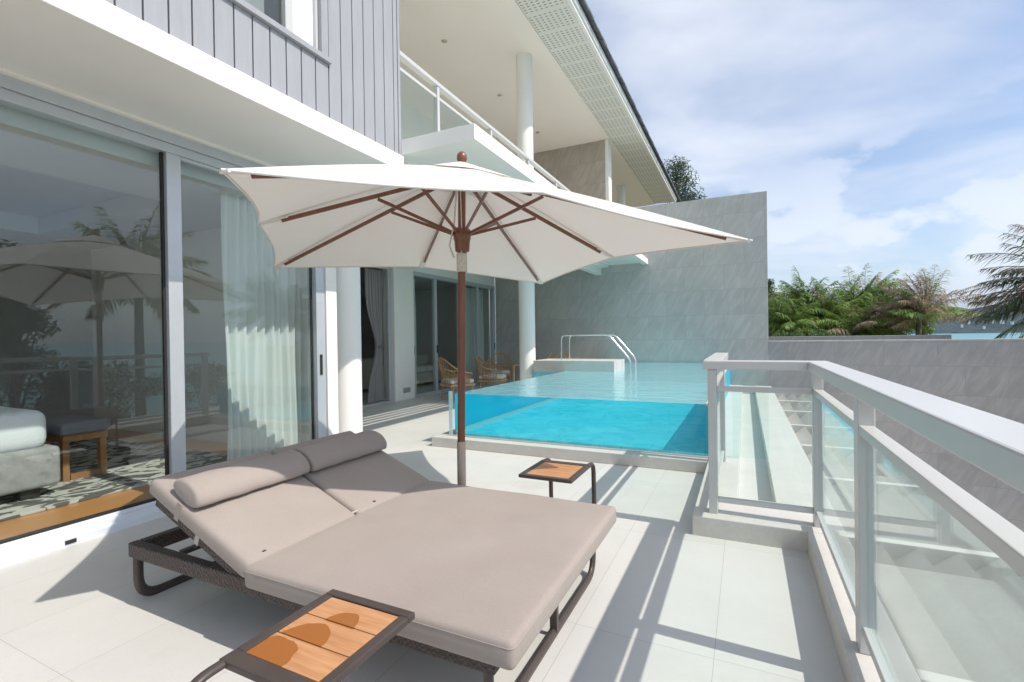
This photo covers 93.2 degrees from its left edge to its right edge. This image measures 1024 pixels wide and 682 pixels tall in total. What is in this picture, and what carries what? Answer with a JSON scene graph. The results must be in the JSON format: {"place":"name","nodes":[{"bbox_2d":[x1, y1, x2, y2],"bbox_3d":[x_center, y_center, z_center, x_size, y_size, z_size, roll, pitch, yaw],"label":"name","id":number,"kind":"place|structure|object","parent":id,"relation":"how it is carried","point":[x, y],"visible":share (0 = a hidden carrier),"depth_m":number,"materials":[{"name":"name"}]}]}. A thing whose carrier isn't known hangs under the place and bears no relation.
{"place":"outdoors","nodes":[
{"label":"outdoors","id":0,"kind":"place"},
{"bbox_2d":[362,358,383,389],"bbox_3d":[-4.224,0.886,12.195,1.000,0.871,2.020,-1,0,26],"label":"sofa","id":1,"kind":"object","parent":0,"point":[367,363],"visible":0.06,"depth_m":12.21,"materials":[{"name":"fabric"}]},
{"bbox_2d":[0,382,844,681],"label":"terrace floor","id":2,"kind":"structure","parent":0,"point":[666,596],"depth_m":2.45,"materials":[{"name":"tile"}]},
{"bbox_2d":[191,589,414,681],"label":"side table","id":3,"kind":"object","parent":2,"relation":"on","point":[333,635],"visible":1,"depth_m":1.40,"materials":[{"name":"brown wood"}]},
{"bbox_2d":[0,0,679,566],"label":"villa","id":4,"kind":"object","parent":2,"relation":"on","point":[128,128],"visible":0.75,"depth_m":5.58,"materials":[{"name":"white plaster"},{"name":"glass"},{"name":"grey painted wood cladding"}]},
{"bbox_2d":[0,438,226,521],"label":"rug","id":5,"kind":"object","parent":4,"relation":"on","point":[131,464],"visible":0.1,"depth_m":4.63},
{"bbox_2d":[0,406,59,500],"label":"bed","id":6,"kind":"object","parent":5,"relation":"on","point":[29,463],"visible":0.99,"depth_m":3.82,"materials":[{"name":"fabric"}]},
{"bbox_2d":[40,411,109,481],"bbox_3d":[-4.550,1.009,4.764,1.450,0.550,0.380,-1,0,26],"label":"bench","id":7,"kind":"object","parent":5,"relation":"on","point":[63,429],"visible":0.55,"depth_m":4.44,"materials":[{"name":"grey fabric"}]},
{"bbox_2d":[0,73,326,566],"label":"sliding door","id":8,"kind":"structure","parent":4,"relation":"in","point":[173,150],"depth_m":3.89,"materials":[{"name":"metal"}]},
{"bbox_2d":[221,192,301,460],"bbox_3d":[-2.561,-0.186,5.018,0.103,2.860,0.890,-1,0,26],"label":"sheer curtain","id":9,"kind":"object","parent":4,"relation":"hanging from","point":[262,306],"visible":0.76,"depth_m":4.96,"materials":[{"name":"white fabric"}]},
{"bbox_2d":[229,0,331,64],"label":"upper window","id":10,"kind":"structure","parent":4,"relation":"in","point":[304,22],"depth_m":3.93,"materials":[{"name":"white metal"}]},
{"bbox_2d":[365,268,383,402],"bbox_3d":[-2.925,-0.115,10.352,0.104,2.820,0.528,-1,0,26],"label":"tied curtain","id":11,"kind":"object","parent":4,"relation":"hanging from","point":[374,289],"visible":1,"depth_m":10.37,"materials":[{"name":"grey fabric"}]},
{"bbox_2d":[362,267,392,406],"bbox_3d":[-3.281,-0.123,9.264,0.100,2.939,2.858,-1,0,26],"label":"open sliding door","id":12,"kind":"structure","parent":4,"relation":"in","point":[387,269],"depth_m":10.47,"materials":[{"name":"metal"}]},
{"bbox_2d":[383,354,447,383],"bbox_3d":[-2.801,0.853,14.118,0.900,0.872,2.120,-1,0,26],"label":"sofa","id":13,"kind":"object","parent":4,"relation":"on","point":[424,370],"visible":0.39,"depth_m":14.09,"materials":[{"name":"fabric"}]},
{"bbox_2d":[414,279,416,392],"bbox_3d":[-2.431,-0.115,11.608,0.094,2.790,0.440,-1,0,26],"label":"tied curtain","id":14,"kind":"object","parent":4,"relation":"hanging from","point":[415,339],"visible":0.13,"depth_m":11.78,"materials":[{"name":"white fabric"}]},
{"bbox_2d":[413,271,495,397],"bbox_3d":[-1.450,-0.173,13.028,0.140,2.939,4.129,-1,0,26],"label":"terrace sliding door","id":15,"kind":"structure","parent":4,"relation":"in","point":[434,278],"depth_m":12.87,"materials":[{"name":"metal"}]},
{"bbox_2d":[465,287,483,382],"bbox_3d":[-1.179,-0.150,14.213,0.094,2.790,1.420,-1,0,26],"label":"tied curtain","id":16,"kind":"object","parent":4,"relation":"hanging from","point":[470,362],"visible":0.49,"depth_m":14.18,"materials":[{"name":"white fabric"}]},
{"bbox_2d":[128,430,615,681],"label":"double daybed","id":17,"kind":"object","parent":2,"relation":"on","point":[480,579],"visible":0.98,"depth_m":2.28,"materials":[{"name":"fabric"}]},
{"bbox_2d":[438,357,475,401],"bbox_3d":[-1.259,0.822,10.707,0.728,0.959,0.815,-1,0,-34],"label":"rattan chair","id":18,"kind":"object","parent":2,"relation":"on","point":[451,382],"visible":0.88,"depth_m":10.50,"materials":[{"name":"brown wicker"}]},
{"bbox_2d":[219,151,752,485],"bbox_3d":[-0.345,-0.002,3.425,2.583,2.665,2.653,-1,0,-22],"label":"parasol","id":19,"kind":"object","parent":2,"relation":"on","point":[461,217],"visible":0.92,"depth_m":3.44,"materials":[{"name":"white fabric"}]},
{"bbox_2d":[475,355,506,387],"bbox_3d":[-0.523,0.805,11.728,0.728,0.959,0.815,-1,0,11],"label":"rattan chair","id":20,"kind":"object","parent":2,"relation":"on","point":[493,377],"visible":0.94,"depth_m":11.48,"materials":[{"name":"brown wicker"}]},
{"bbox_2d":[486,352,512,385],"bbox_3d":[-0.335,0.791,13.437,0.815,0.959,0.728,-1,0,-4],"label":"rattan chair","id":21,"kind":"object","parent":2,"relation":"on","point":[507,372],"visible":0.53,"depth_m":13.57,"materials":[{"name":"brown wicker"}]},
{"bbox_2d":[480,361,519,387],"bbox_3d":[-0.092,0.914,12.595,1.100,0.712,1.400,-1,0,26],"label":"patio table","id":22,"kind":"object","parent":2,"relation":"on","point":[507,363],"visible":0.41,"depth_m":12.14,"materials":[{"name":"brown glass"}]},
{"bbox_2d":[519,458,595,503],"bbox_3d":[0.322,1.084,3.263,0.357,0.479,0.544,-1,0,26],"label":"side table","id":23,"kind":"object","parent":2,"relation":"on","point":[549,470],"visible":0.73,"depth_m":3.20,"materials":[{"name":"brown wood"}]},
{"bbox_2d":[552,352,568,358],"bbox_3d":[1.204,0.770,13.321,0.815,0.959,0.728,-1,0,-34],"label":"rattan chair","id":24,"kind":"object","parent":2,"relation":"on","point":[563,355],"visible":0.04,"depth_m":13.04,"materials":[{"name":"brown wicker"}]},
{"bbox_2d":[432,359,729,472],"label":"swimming pool","id":25,"kind":"structure","parent":2,"relation":"on","point":[665,436],"depth_m":6.30,"materials":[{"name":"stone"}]},
{"bbox_2d":[455,362,717,403],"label":"pool water","id":26,"kind":"structure","parent":25,"relation":"in","point":[668,382],"depth_m":6.93,"materials":[{"name":"blue liquid"}]},
{"bbox_2d":[560,334,631,371],"bbox_3d":[1.687,0.362,9.846,1.472,1.001,0.032,-1,0,26],"label":"pool grab rail","id":27,"kind":"object","parent":25,"relation":"attached to","point":[615,342],"visible":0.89,"depth_m":9.78,"materials":[{"name":"silver metal"}]},
{"bbox_2d":[569,334,636,369],"bbox_3d":[1.912,0.356,10.315,1.472,1.001,0.032,-1,0,26],"label":"pool grab rail","id":28,"kind":"object","parent":25,"relation":"attached to","point":[630,352],"visible":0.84,"depth_m":10.10,"materials":[{"name":"silver metal"}]},
{"bbox_2d":[692,385,920,681],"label":"stone kerb","id":29,"kind":"structure","parent":2,"relation":"on","point":[789,467],"depth_m":3.18,"materials":[{"name":"white stone"}]},
{"bbox_2d":[703,353,1023,681],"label":"glass railing","id":30,"kind":"object","parent":29,"relation":"on","point":[990,444],"visible":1,"depth_m":1.75,"materials":[{"name":"white metal"}]},
{"bbox_2d":[489,0,1023,335],"label":"sky","id":31,"kind":"structure","parent":0,"point":[887,136],"materials":[{"name":"blue"}]},
{"bbox_2d":[899,306,1023,333],"bbox_3d":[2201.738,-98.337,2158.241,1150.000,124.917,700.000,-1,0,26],"label":"hill","id":32,"kind":"structure","parent":0,"point":[950,328],"depth_m":1987.99,"materials":[{"name":"plant"}]},
{"bbox_2d":[911,333,1023,338],"bbox_3d":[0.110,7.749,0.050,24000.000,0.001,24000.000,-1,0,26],"label":"sea","id":33,"kind":"structure","parent":0,"point":[973,335],"depth_m":833.55,"materials":[{"name":"liquid"}]},
{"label":"garden ground","id":34,"kind":"structure","parent":0,"visible":0},
{"bbox_2d":[495,191,768,385],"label":"tall stone wall","id":35,"kind":"structure","parent":34,"relation":"on","point":[695,305],"depth_m":12.62,"materials":[{"name":"stone"}]},
{"bbox_2d":[663,154,706,203],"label":"casuarina tree","id":36,"kind":"object","parent":34,"relation":"on","point":[672,174],"visible":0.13,"depth_m":24.33,"materials":[{"name":"green plant"}]},
{"bbox_2d":[768,278,785,335],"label":"casuarina tree","id":37,"kind":"object","parent":34,"relation":"on","point":[770,282],"visible":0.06,"depth_m":31.62,"materials":[{"name":"green plant"}]},
{"bbox_2d":[768,283,791,336],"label":"palm tree","id":38,"kind":"object","parent":34,"relation":"on","point":[772,306],"visible":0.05,"depth_m":28.77,"materials":[{"name":"green plant"}]},
{"bbox_2d":[768,285,837,336],"bbox_3d":[13.587,0.930,23.469,3.734,7.382,3.739,-1,0,26],"label":"palm tree","id":39,"kind":"object","parent":34,"relation":"on","point":[784,324],"visible":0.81,"depth_m":22.96,"materials":[{"name":"green plant"}]},
{"bbox_2d":[768,267,843,335],"bbox_3d":[15.694,0.260,25.805,4.174,8.605,4.179,-1,0,6],"label":"palm tree","id":40,"kind":"object","parent":34,"relation":"on","point":[793,293],"visible":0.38,"depth_m":25.26,"materials":[{"name":"green plant"}]},
{"bbox_2d":[781,326,834,336],"bbox_3d":[11.133,2.047,19.542,2.914,5.246,2.562,-1,0,-13],"label":"shrub","id":41,"kind":"object","parent":34,"relation":"on","point":[816,329],"visible":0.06,"depth_m":19.20,"materials":[{"name":"green plant"}]},
{"bbox_2d":[786,277,878,335],"bbox_3d":[15.918,0.618,24.491,4.347,7.941,3.981,-1,0,26],"label":"palm tree","id":42,"kind":"object","parent":34,"relation":"on","point":[826,307],"visible":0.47,"depth_m":23.89,"materials":[{"name":"green plant"}]},
{"bbox_2d":[815,266,892,325],"bbox_3d":[18.160,0.297,25.765,4.394,8.486,4.399,-1,1,-44],"label":"palm tree","id":43,"kind":"object","parent":34,"relation":"on","point":[869,294],"visible":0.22,"depth_m":25.03,"materials":[{"name":"green plant"}]},
{"bbox_2d":[811,295,900,335],"bbox_3d":[15.736,1.223,22.409,3.660,6.733,3.353,-1,0,-34],"label":"palm tree","id":44,"kind":"object","parent":34,"relation":"on","point":[855,328],"visible":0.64,"depth_m":22.14,"materials":[{"name":"green plant"}]},
{"bbox_2d":[768,335,950,340],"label":"stone wall","id":45,"kind":"structure","parent":34,"relation":"on","point":[892,337],"depth_m":13.58,"materials":[{"name":"stone"}]},
{"bbox_2d":[828,264,908,305],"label":"palm tree","id":46,"kind":"object","parent":34,"relation":"on","point":[881,293],"visible":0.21,"depth_m":26.51,"materials":[{"name":"green plant"}]},
{"bbox_2d":[833,280,934,335],"bbox_3d":[17.609,0.840,23.117,3.954,7.448,3.959,-1,0,6],"label":"palm tree","id":47,"kind":"object","parent":34,"relation":"on","point":[927,329],"visible":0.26,"depth_m":22.55,"materials":[{"name":"green plant"}]},
{"bbox_2d":[768,338,1023,531],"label":"stone wall","id":48,"kind":"structure","parent":34,"relation":"on","point":[986,375],"depth_m":10.27,"materials":[{"name":"stone"}]},
{"bbox_2d":[864,270,980,334],"bbox_3d":[18.057,0.700,21.372,4.118,7.736,4.167,-1,0,26],"label":"palm tree","id":49,"kind":"object","parent":34,"relation":"on","point":[917,313],"visible":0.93,"depth_m":21.03,"materials":[{"name":"green plant"}]},
{"bbox_2d":[873,265,981,334],"bbox_3d":[20.217,0.413,23.726,4.476,8.224,4.529,-1,0,-14],"label":"palm tree","id":50,"kind":"object","parent":34,"relation":"on","point":[956,308],"visible":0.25,"depth_m":22.74,"materials":[{"name":"green plant"}]},
{"bbox_2d":[940,224,1023,338],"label":"palm tree","id":51,"kind":"object","parent":34,"relation":"on","point":[1014,303],"visible":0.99,"depth_m":11.86,"materials":[{"name":"green plant"}]},
{"label":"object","id":52,"kind":"structure","parent":0,"visible":0},
{"bbox_2d":[775,393,1023,681],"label":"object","id":53,"kind":"object","parent":52,"relation":"on","point":[950,591],"visible":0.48,"depth_m":2.78,"materials":[{"name":"glass"}]}
]}

